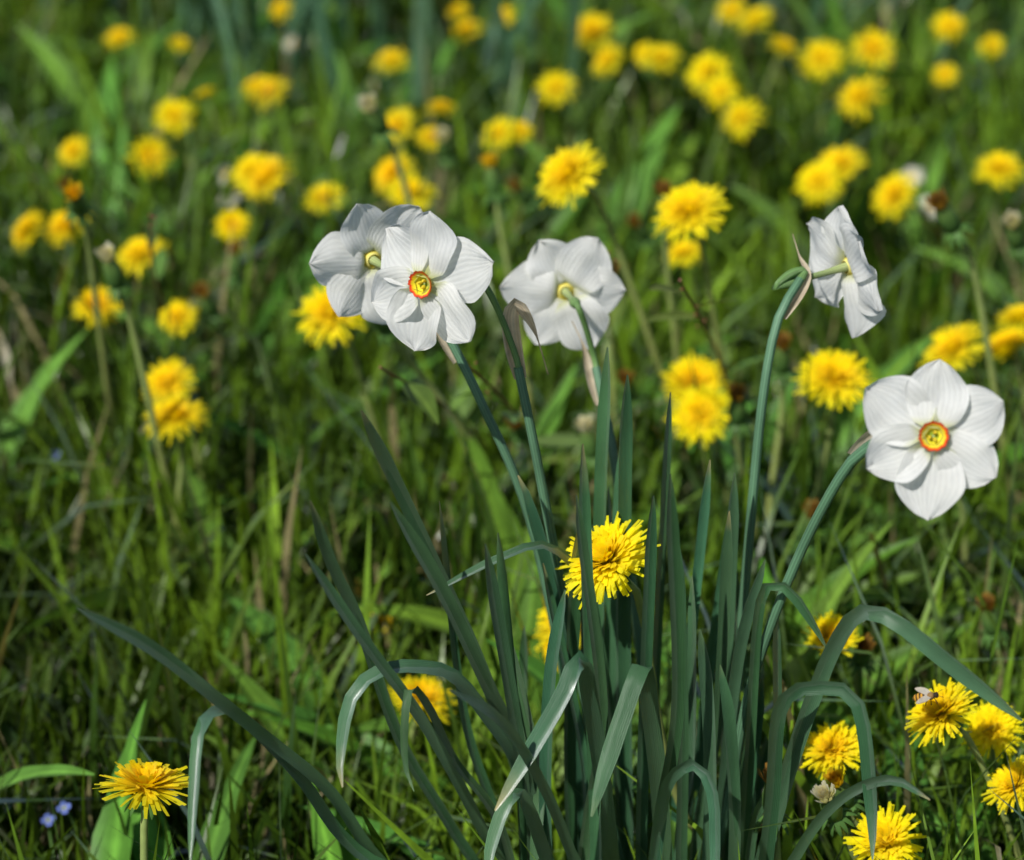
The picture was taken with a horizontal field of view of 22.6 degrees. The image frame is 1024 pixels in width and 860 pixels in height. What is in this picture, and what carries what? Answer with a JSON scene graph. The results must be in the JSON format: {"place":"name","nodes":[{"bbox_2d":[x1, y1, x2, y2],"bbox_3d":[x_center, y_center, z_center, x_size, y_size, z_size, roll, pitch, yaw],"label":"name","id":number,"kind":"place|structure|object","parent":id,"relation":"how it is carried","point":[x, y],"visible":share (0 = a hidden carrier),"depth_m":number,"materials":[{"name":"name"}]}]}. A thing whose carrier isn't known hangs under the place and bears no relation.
{"place":"outdoors","nodes":[
{"label":"outdoors","id":0,"kind":"place"},
{"bbox_3d":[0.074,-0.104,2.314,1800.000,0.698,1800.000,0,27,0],"label":"ground","id":1,"kind":"structure","parent":0,"visible":0},
{"bbox_2d":[57,134,144,227],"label":"dandelion","id":2,"kind":"object","parent":1,"relation":"on","point":[73,149],"visible":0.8,"depth_m":2.11,"materials":[{"name":"yellow plant"}]},
{"bbox_2d":[2,242,314,646],"bbox_3d":[-0.228,0.018,1.699,0.236,0.342,0.172,17,32,31],"label":"dandelion","id":3,"kind":"object","parent":1,"relation":"on","point":[114,277],"visible":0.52,"depth_m":1.63,"materials":[{"name":"green plant"}]},
{"bbox_2d":[291,286,488,562],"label":"dandelion","id":4,"kind":"object","parent":1,"relation":"on","point":[326,320],"visible":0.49,"depth_m":1.67,"materials":[{"name":"yellow plant"}]},
{"bbox_2d":[371,48,410,154],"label":"dandelion","id":5,"kind":"object","parent":1,"relation":"on","point":[391,59],"visible":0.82,"depth_m":2.31,"materials":[{"name":"yellow plant"}]},
{"bbox_2d":[344,92,465,502],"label":"dandelion","id":6,"kind":"object","parent":1,"relation":"on","point":[377,121],"visible":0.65,"depth_m":1.76,"materials":[{"name":"green plant"}]},
{"bbox_2d":[309,203,602,859],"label":"narcissus","id":7,"kind":"object","parent":1,"relation":"on","point":[345,264],"visible":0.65,"depth_m":1.30,"materials":[{"name":"white plant"}]},
{"bbox_2d":[371,211,624,859],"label":"narcissus","id":8,"kind":"object","parent":1,"relation":"on","point":[433,275],"visible":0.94,"depth_m":1.21,"materials":[{"name":"white plant"}]},
{"bbox_2d":[480,115,518,253],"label":"dandelion","id":9,"kind":"object","parent":1,"relation":"on","point":[500,130],"visible":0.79,"depth_m":2.14,"materials":[{"name":"yellow plant"}]},
{"bbox_2d":[0,0,1023,859],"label":"short grass","id":10,"kind":"structure","parent":1,"relation":"on","point":[394,802],"depth_m":1.79,"materials":[{"name":"plant"}]},
{"bbox_2d":[11,209,96,421],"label":"dandelion","id":11,"kind":"object","parent":10,"relation":"on","point":[20,234],"visible":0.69,"depth_m":1.96,"materials":[{"name":"yellow plant"}]},
{"bbox_2d":[0,179,183,547],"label":"dandelion","id":12,"kind":"object","parent":10,"relation":"on","point":[78,207],"visible":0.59,"depth_m":1.69,"materials":[{"name":"green plant"}]},
{"bbox_2d":[0,396,238,668],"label":"dandelion","id":13,"kind":"object","parent":10,"relation":"on","point":[177,415],"visible":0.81,"depth_m":1.67,"materials":[{"name":"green plant"}]},
{"bbox_2d":[53,236,216,438],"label":"dandelion","id":14,"kind":"object","parent":10,"relation":"on","point":[132,256],"visible":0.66,"depth_m":1.91,"materials":[{"name":"yellow plant"}]},
{"bbox_2d":[92,758,188,859],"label":"dandelion","id":15,"kind":"object","parent":10,"relation":"on","point":[146,784],"visible":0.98,"depth_m":1.25,"materials":[{"name":"yellow plant"}]},
{"bbox_2d":[41,209,254,338],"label":"dandelion","id":16,"kind":"object","parent":10,"relation":"on","point":[59,227],"visible":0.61,"depth_m":1.96,"materials":[{"name":"yellow plant"}]},
{"bbox_2d":[124,133,174,202],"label":"dandelion","id":17,"kind":"object","parent":10,"relation":"on","point":[142,150],"visible":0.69,"depth_m":2.10,"materials":[{"name":"yellow plant"}]},
{"bbox_2d":[69,285,276,453],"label":"dandelion","id":18,"kind":"object","parent":10,"relation":"on","point":[83,309],"visible":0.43,"depth_m":1.83,"materials":[{"name":"yellow plant"}]},
{"bbox_2d":[139,206,228,350],"bbox_3d":[-0.235,-0.075,1.864,0.074,0.352,0.430,-6,28,-11],"label":"sorrel","id":19,"kind":"object","parent":10,"relation":"on","point":[158,262],"visible":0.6,"depth_m":1.79,"materials":[{"name":"green plant"}]},
{"bbox_2d":[40,0,332,68],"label":"leaf clump","id":20,"kind":"object","parent":10,"relation":"on","point":[198,4],"visible":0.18,"depth_m":2.63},
{"bbox_2d":[121,181,255,340],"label":"dandelion","id":21,"kind":"object","parent":10,"relation":"on","point":[239,221],"visible":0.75,"depth_m":1.97,"materials":[{"name":"yellow plant"}]},
{"bbox_2d":[151,88,314,202],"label":"dandelion","id":22,"kind":"object","parent":10,"relation":"on","point":[173,116],"visible":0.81,"depth_m":2.18,"materials":[{"name":"yellow plant"}]},
{"bbox_2d":[57,240,408,437],"bbox_3d":[-0.196,-0.058,1.972,0.265,0.229,0.191,11,29,20],"label":"dandelion","id":23,"kind":"object","parent":10,"relation":"on","point":[236,276],"visible":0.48,"depth_m":1.88,"materials":[{"name":"green plant"}]},
{"bbox_2d":[228,152,287,259],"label":"dandelion","id":24,"kind":"object","parent":10,"relation":"on","point":[244,168],"visible":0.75,"depth_m":2.06,"materials":[{"name":"yellow plant"}]},
{"bbox_2d":[134,298,460,425],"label":"dandelion","id":25,"kind":"object","parent":10,"relation":"on","point":[181,312],"visible":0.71,"depth_m":1.81,"materials":[{"name":"yellow plant"}]},
{"bbox_2d":[141,356,455,518],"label":"dandelion","id":26,"kind":"object","parent":10,"relation":"on","point":[168,379],"visible":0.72,"depth_m":1.72,"materials":[{"name":"yellow plant"}]},
{"bbox_2d":[244,156,370,327],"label":"dandelion","id":27,"kind":"object","parent":10,"relation":"on","point":[267,175],"visible":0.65,"depth_m":2.05,"materials":[{"name":"yellow plant"}]},
{"bbox_2d":[255,0,364,115],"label":"dandelion","id":28,"kind":"object","parent":10,"relation":"on","point":[281,9],"visible":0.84,"depth_m":2.50,"materials":[{"name":"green plant"}]},
{"bbox_2d":[249,76,373,180],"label":"dandelion","id":29,"kind":"object","parent":10,"relation":"on","point":[274,92],"visible":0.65,"depth_m":2.23,"materials":[{"name":"yellow plant"}]},
{"bbox_2d":[191,281,447,452],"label":"dandelion","id":30,"kind":"object","parent":10,"relation":"on","point":[209,308],"visible":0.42,"depth_m":1.84,"materials":[{"name":"green plant"}]},
{"bbox_2d":[142,0,517,131],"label":"leaf clump","id":31,"kind":"object","parent":10,"relation":"on","point":[248,46],"visible":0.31,"depth_m":2.49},
{"bbox_2d":[225,172,439,346],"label":"dandelion","id":32,"kind":"object","parent":10,"relation":"on","point":[396,194],"visible":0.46,"depth_m":2.02,"materials":[{"name":"yellow plant"}]},
{"bbox_2d":[224,596,476,811],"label":"dandelion","id":33,"kind":"object","parent":10,"relation":"on","point":[252,616],"visible":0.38,"depth_m":1.56,"materials":[{"name":"green plant"}]},
{"bbox_2d":[305,0,469,116],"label":"dandelion","id":34,"kind":"object","parent":10,"relation":"on","point":[454,11],"visible":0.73,"depth_m":2.49,"materials":[{"name":"yellow plant"}]},
{"bbox_2d":[386,106,423,179],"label":"dandelion","id":35,"kind":"object","parent":10,"relation":"on","point":[392,119],"visible":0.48,"depth_m":2.16,"materials":[{"name":"yellow plant"}]},
{"bbox_2d":[302,180,510,241],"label":"dandelion","id":36,"kind":"object","parent":10,"relation":"on","point":[320,199],"visible":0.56,"depth_m":2.01,"materials":[{"name":"yellow plant"}]},
{"bbox_2d":[379,366,493,458],"bbox_3d":[-0.045,0.009,1.710,0.064,0.342,0.479,3,27,6],"label":"sorrel","id":37,"kind":"object","parent":10,"relation":"on","point":[423,398],"visible":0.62,"depth_m":1.65,"materials":[{"name":"green plant"}]},
{"bbox_2d":[325,127,572,240],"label":"dandelion","id":38,"kind":"object","parent":10,"relation":"on","point":[444,149],"visible":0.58,"depth_m":2.10,"materials":[{"name":"green plant"}]},
{"bbox_2d":[214,0,685,165],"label":"leaf clump","id":39,"kind":"object","parent":10,"relation":"on","point":[507,42],"visible":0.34,"depth_m":2.41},
{"bbox_2d":[337,148,594,260],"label":"dandelion","id":40,"kind":"object","parent":10,"relation":"on","point":[386,173],"visible":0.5,"depth_m":2.07,"materials":[{"name":"yellow plant"}]},
{"bbox_2d":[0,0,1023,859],"bbox_3d":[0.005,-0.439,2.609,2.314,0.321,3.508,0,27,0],"label":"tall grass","id":41,"kind":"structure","parent":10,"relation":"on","point":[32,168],"depth_m":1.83,"materials":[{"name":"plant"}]},
{"bbox_2d":[0,0,1023,859],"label":"broad leaf weeds","id":42,"kind":"object","parent":10,"relation":"on","point":[110,840],"visible":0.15,"depth_m":1.98,"materials":[{"name":"plant"}]},
{"bbox_2d":[454,361,586,461],"bbox_3d":[0.025,0.010,1.683,0.075,0.364,0.480,4,27,9],"label":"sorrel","id":43,"kind":"object","parent":10,"relation":"on","point":[553,440],"visible":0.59,"depth_m":1.68,"materials":[{"name":"green plant"}]},
{"bbox_2d":[370,322,692,585],"bbox_3d":[-0.014,0.029,1.701,0.220,0.319,0.184,-12,29,-21],"label":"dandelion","id":44,"kind":"object","parent":10,"relation":"on","point":[419,372],"visible":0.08,"depth_m":1.63,"materials":[{"name":"green plant"}]},
{"bbox_2d":[332,152,734,451],"bbox_3d":[0.016,-0.076,1.918,0.305,0.310,0.171,0,27,0],"label":"dandelion","id":45,"kind":"object","parent":10,"relation":"on","point":[492,181],"visible":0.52,"depth_m":1.83,"materials":[{"name":"green plant"}]},
{"bbox_2d":[351,553,820,816],"bbox_3d":[0.051,0.155,1.591,0.124,0.197,0.353,24,35,38],"label":"dandelion","id":46,"kind":"object","parent":10,"relation":"on","point":[368,726],"visible":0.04,"depth_m":1.53,"materials":[{"name":"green plant"}]},
{"bbox_2d":[565,11,655,125],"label":"dandelion","id":47,"kind":"object","parent":10,"relation":"on","point":[593,28],"visible":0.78,"depth_m":2.38,"materials":[{"name":"yellow plant"}]},
{"bbox_2d":[598,251,624,368],"bbox_3d":[0.072,-0.045,1.789,0.039,0.366,0.457,3,27,7],"label":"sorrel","id":48,"kind":"object","parent":10,"relation":"on","point":[615,314],"visible":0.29,"depth_m":1.77,"materials":[{"name":"green plant"}]},
{"bbox_2d":[463,179,778,496],"bbox_3d":[0.114,-0.050,1.834,0.294,0.341,0.200,13,30,24],"label":"dandelion","id":49,"kind":"object","parent":10,"relation":"on","point":[662,187],"visible":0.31,"depth_m":1.72,"materials":[{"name":"green plant"}]},
{"bbox_2d":[592,42,652,131],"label":"dandelion","id":50,"kind":"object","parent":10,"relation":"on","point":[607,57],"visible":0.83,"depth_m":2.31,"materials":[{"name":"yellow plant"}]},
{"bbox_2d":[506,176,743,307],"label":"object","id":51,"kind":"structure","parent":10,"relation":"on","point":[525,197],"depth_m":2.04,"materials":[{"name":"green plant"}]},
{"bbox_2d":[534,68,729,180],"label":"dandelion","id":52,"kind":"object","parent":10,"relation":"on","point":[556,85],"visible":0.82,"depth_m":2.25,"materials":[{"name":"yellow plant"}]},
{"bbox_2d":[513,262,754,527],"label":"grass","id":53,"kind":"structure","parent":10,"relation":"on","point":[749,406],"depth_m":1.84,"materials":[{"name":"green plant"}]},
{"bbox_2d":[480,141,794,488],"bbox_3d":[0.117,-0.064,1.834,0.310,0.367,0.123,-18,32,-31],"label":"dandelion","id":54,"kind":"object","parent":10,"relation":"on","point":[565,173],"visible":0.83,"depth_m":1.68,"materials":[{"name":"yellow plant"}]},
{"bbox_2d":[402,538,917,671],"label":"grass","id":55,"kind":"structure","parent":10,"relation":"on","point":[867,565],"depth_m":1.57,"materials":[{"name":"green plant"}]},
{"bbox_2d":[577,43,753,162],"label":"dandelion","id":56,"kind":"object","parent":10,"relation":"on","point":[660,60],"visible":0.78,"depth_m":2.32,"materials":[{"name":"yellow plant"}]},
{"bbox_2d":[645,278,764,391],"bbox_3d":[0.145,-0.018,1.719,0.057,0.382,0.468,6,28,11],"label":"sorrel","id":57,"kind":"object","parent":10,"relation":"on","point":[685,315],"visible":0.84,"depth_m":1.53,"materials":[{"name":"green plant"}]},
{"bbox_2d":[545,414,867,598],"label":"dandelion","id":58,"kind":"object","parent":10,"relation":"on","point":[587,436],"visible":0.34,"depth_m":1.69,"materials":[{"name":"green plant"}]},
{"bbox_2d":[626,212,806,372],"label":"dandelion","id":59,"kind":"object","parent":10,"relation":"on","point":[642,232],"visible":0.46,"depth_m":1.95,"materials":[{"name":"green plant"}]},
{"bbox_2d":[660,350,789,470],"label":"dandelion","id":60,"kind":"object","parent":10,"relation":"on","point":[680,377],"visible":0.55,"depth_m":1.72,"materials":[{"name":"yellow plant"}]},
{"bbox_2d":[669,763,793,859],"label":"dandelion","id":61,"kind":"object","parent":10,"relation":"on","point":[777,853],"visible":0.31,"depth_m":1.29,"materials":[{"name":"green plant"}]},
{"bbox_2d":[611,367,889,571],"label":"dandelion","id":62,"kind":"object","parent":10,"relation":"on","point":[622,374],"visible":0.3,"depth_m":1.73,"materials":[{"name":"green plant"}]},
{"bbox_2d":[662,237,846,445],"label":"dandelion","id":63,"kind":"object","parent":10,"relation":"on","point":[678,250],"visible":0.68,"depth_m":1.92,"materials":[{"name":"yellow plant"}]},
{"bbox_2d":[702,71,806,226],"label":"dandelion","id":64,"kind":"object","parent":10,"relation":"on","point":[718,91],"visible":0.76,"depth_m":2.23,"materials":[{"name":"yellow plant"}]},
{"bbox_2d":[684,50,831,152],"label":"dandelion","id":65,"kind":"object","parent":10,"relation":"on","point":[701,73],"visible":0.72,"depth_m":2.28,"materials":[{"name":"yellow plant"}]},
{"bbox_2d":[735,5,785,100],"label":"dandelion","id":66,"kind":"object","parent":10,"relation":"on","point":[756,16],"visible":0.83,"depth_m":2.41,"materials":[{"name":"yellow plant"}]},
{"bbox_2d":[677,160,865,352],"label":"dandelion","id":67,"kind":"object","parent":10,"relation":"on","point":[820,179],"visible":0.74,"depth_m":2.04,"materials":[{"name":"yellow plant"}]},
{"bbox_2d":[665,382,881,537],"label":"dandelion","id":68,"kind":"object","parent":10,"relation":"on","point":[696,413],"visible":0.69,"depth_m":1.68,"materials":[{"name":"yellow plant"}]},
{"bbox_2d":[658,96,890,253],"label":"dandelion","id":69,"kind":"object","parent":10,"relation":"on","point":[739,119],"visible":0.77,"depth_m":2.17,"materials":[{"name":"yellow plant"}]},
{"bbox_2d":[561,499,996,681],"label":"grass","id":70,"kind":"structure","parent":10,"relation":"on","point":[811,509],"depth_m":1.60,"materials":[{"name":"green plant"}]},
{"bbox_2d":[715,0,858,92],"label":"dandelion","id":71,"kind":"object","parent":10,"relation":"on","point":[730,9],"visible":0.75,"depth_m":2.44,"materials":[{"name":"yellow plant"}]},
{"bbox_2d":[555,511,1023,859],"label":"dandelion","id":72,"kind":"object","parent":10,"relation":"on","point":[618,556],"visible":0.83,"depth_m":1.26,"materials":[{"name":"yellow plant"}]},
{"bbox_2d":[632,562,950,760],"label":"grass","id":73,"kind":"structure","parent":10,"relation":"on","point":[860,662],"depth_m":1.45,"materials":[{"name":"green plant"}]},
{"bbox_2d":[651,180,933,530],"bbox_3d":[0.209,-0.030,1.780,0.116,0.355,0.286,18,32,32],"label":"dandelion","id":74,"kind":"object","parent":10,"relation":"on","point":[686,207],"visible":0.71,"depth_m":1.66,"materials":[{"name":"yellow plant"}]},
{"bbox_2d":[716,330,886,565],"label":"dandelion","id":75,"kind":"object","parent":10,"relation":"on","point":[782,360],"visible":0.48,"depth_m":1.70,"materials":[{"name":"green plant"}]},
{"bbox_2d":[760,707,865,859],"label":"dandelion","id":76,"kind":"object","parent":10,"relation":"on","point":[835,778],"visible":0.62,"depth_m":1.30,"materials":[{"name":"green plant"}]},
{"bbox_2d":[785,696,868,859],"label":"dandelion","id":77,"kind":"object","parent":10,"relation":"on","point":[835,746],"visible":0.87,"depth_m":1.33,"materials":[{"name":"yellow plant"}]},
{"bbox_2d":[666,348,1023,668],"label":"dandelion","id":78,"kind":"object","parent":10,"relation":"on","point":[835,376],"visible":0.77,"depth_m":1.60,"materials":[{"name":"yellow plant"}]},
{"bbox_2d":[724,382,978,619],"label":"dandelion","id":79,"kind":"object","parent":10,"relation":"on","point":[737,412],"visible":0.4,"depth_m":1.62,"materials":[{"name":"green plant"}]},
{"bbox_2d":[698,683,1023,854],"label":"dandelion","id":80,"kind":"object","parent":10,"relation":"on","point":[994,739],"visible":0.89,"depth_m":1.36,"materials":[{"name":"yellow plant"}]},
{"bbox_2d":[797,38,935,132],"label":"dandelion","id":81,"kind":"object","parent":10,"relation":"on","point":[820,61],"visible":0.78,"depth_m":2.31,"materials":[{"name":"yellow plant"}]},
{"bbox_2d":[847,25,896,142],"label":"dandelion","id":82,"kind":"object","parent":10,"relation":"on","point":[871,45],"visible":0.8,"depth_m":2.34,"materials":[{"name":"yellow plant"}]},
{"bbox_2d":[834,74,931,222],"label":"dandelion","id":83,"kind":"object","parent":10,"relation":"on","point":[857,96],"visible":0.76,"depth_m":2.22,"materials":[{"name":"yellow plant"}]},
{"bbox_2d":[843,801,926,859],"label":"dandelion","id":84,"kind":"object","parent":10,"relation":"on","point":[893,842],"visible":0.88,"depth_m":1.27,"materials":[{"name":"yellow plant"}]},
{"bbox_2d":[769,0,1014,150],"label":"leaf clump","id":85,"kind":"object","parent":10,"relation":"on","point":[816,6],"visible":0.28,"depth_m":2.55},
{"bbox_2d":[810,689,1022,859],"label":"dandelion","id":86,"kind":"object","parent":10,"relation":"on","point":[823,794],"visible":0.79,"depth_m":1.45,"materials":[{"name":"green plant"}]},
{"bbox_2d":[842,489,1020,633],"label":"dandelion","id":87,"kind":"object","parent":10,"relation":"on","point":[878,508],"visible":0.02,"depth_m":1.65,"materials":[{"name":"green plant"}]},
{"bbox_2d":[871,172,1002,359],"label":"dandelion","id":88,"kind":"object","parent":10,"relation":"on","point":[894,193],"visible":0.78,"depth_m":2.02,"materials":[{"name":"yellow plant"}]},
{"bbox_2d":[919,11,966,121],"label":"dandelion","id":89,"kind":"object","parent":10,"relation":"on","point":[945,18],"visible":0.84,"depth_m":2.40,"materials":[{"name":"yellow plant"}]},
{"bbox_2d":[875,322,1019,546],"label":"dandelion","id":90,"kind":"object","parent":10,"relation":"on","point":[953,348],"visible":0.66,"depth_m":1.74,"materials":[{"name":"yellow plant"}]},
{"bbox_2d":[904,677,1022,859],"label":"dandelion","id":91,"kind":"object","parent":10,"relation":"on","point":[934,718],"visible":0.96,"depth_m":1.30,"materials":[{"name":"yellow plant"}]},
{"bbox_2d":[925,186,1018,580],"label":"dandelion","id":92,"kind":"object","parent":10,"relation":"on","point":[947,216],"visible":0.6,"depth_m":1.62,"materials":[{"name":"green plant"}]},
{"bbox_2d":[943,591,1009,705],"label":"dandelion","id":93,"kind":"object","parent":10,"relation":"on","point":[989,630],"visible":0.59,"depth_m":1.50,"materials":[{"name":"green plant"}]},
{"bbox_2d":[932,150,1023,345],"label":"dandelion","id":94,"kind":"object","parent":10,"relation":"on","point":[998,167],"visible":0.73,"depth_m":2.07,"materials":[{"name":"yellow plant"}]},
{"bbox_2d":[976,3,1023,151],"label":"dandelion","id":95,"kind":"object","parent":10,"relation":"on","point":[992,42],"visible":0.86,"depth_m":2.50,"materials":[{"name":"yellow plant"}]},
{"bbox_2d":[981,753,1023,814],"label":"dandelion","id":96,"kind":"object","parent":10,"relation":"on","point":[1001,781],"visible":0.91,"depth_m":1.30,"materials":[{"name":"yellow plant"}]},
{"bbox_2d":[981,210,1023,502],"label":"dandelion","id":97,"kind":"object","parent":10,"relation":"on","point":[1014,233],"visible":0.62,"depth_m":1.70,"materials":[{"name":"green plant"}]},
{"bbox_2d":[76,347,1022,859],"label":"daffodil leaves","id":98,"kind":"object","parent":1,"relation":"on","point":[590,649],"visible":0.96,"depth_m":1.24,"materials":[{"name":"green plant"}]},
{"bbox_2d":[500,236,641,664],"bbox_3d":[0.062,0.110,1.436,0.060,0.430,0.150,-20,33,-34],"label":"narcissus","id":99,"kind":"object","parent":1,"relation":"on","point":[570,294],"visible":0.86,"depth_m":1.39,"materials":[{"name":"white plant"}]},
{"bbox_2d":[563,610,919,762],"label":"dandelion","id":100,"kind":"object","parent":1,"relation":"on","point":[826,625],"visible":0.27,"depth_m":1.41,"materials":[{"name":"yellow plant"}]},
{"bbox_2d":[735,205,885,726],"bbox_3d":[0.153,0.116,1.373,0.055,0.476,0.120,12,29,23],"label":"narcissus","id":101,"kind":"object","parent":1,"relation":"on","point":[839,267],"visible":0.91,"depth_m":1.30,"materials":[{"name":"white plant"}]},
{"bbox_2d":[720,359,1004,855],"bbox_3d":[0.154,0.170,1.258,0.052,0.484,0.162,-18,32,-31],"label":"narcissus","id":102,"kind":"object","parent":1,"relation":"on","point":[927,439],"visible":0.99,"depth_m":1.12,"materials":[{"name":"white plant"}]},
{"bbox_2d":[784,143,967,336],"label":"dandelion","id":103,"kind":"object","parent":1,"relation":"on","point":[844,158],"visible":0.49,"depth_m":2.09,"materials":[{"name":"green plant"}]},
{"bbox_2d":[916,324,1023,566],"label":"dandelion","id":104,"kind":"object","parent":1,"relation":"on","point":[1003,342],"visible":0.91,"depth_m":1.75,"materials":[{"name":"yellow plant"}]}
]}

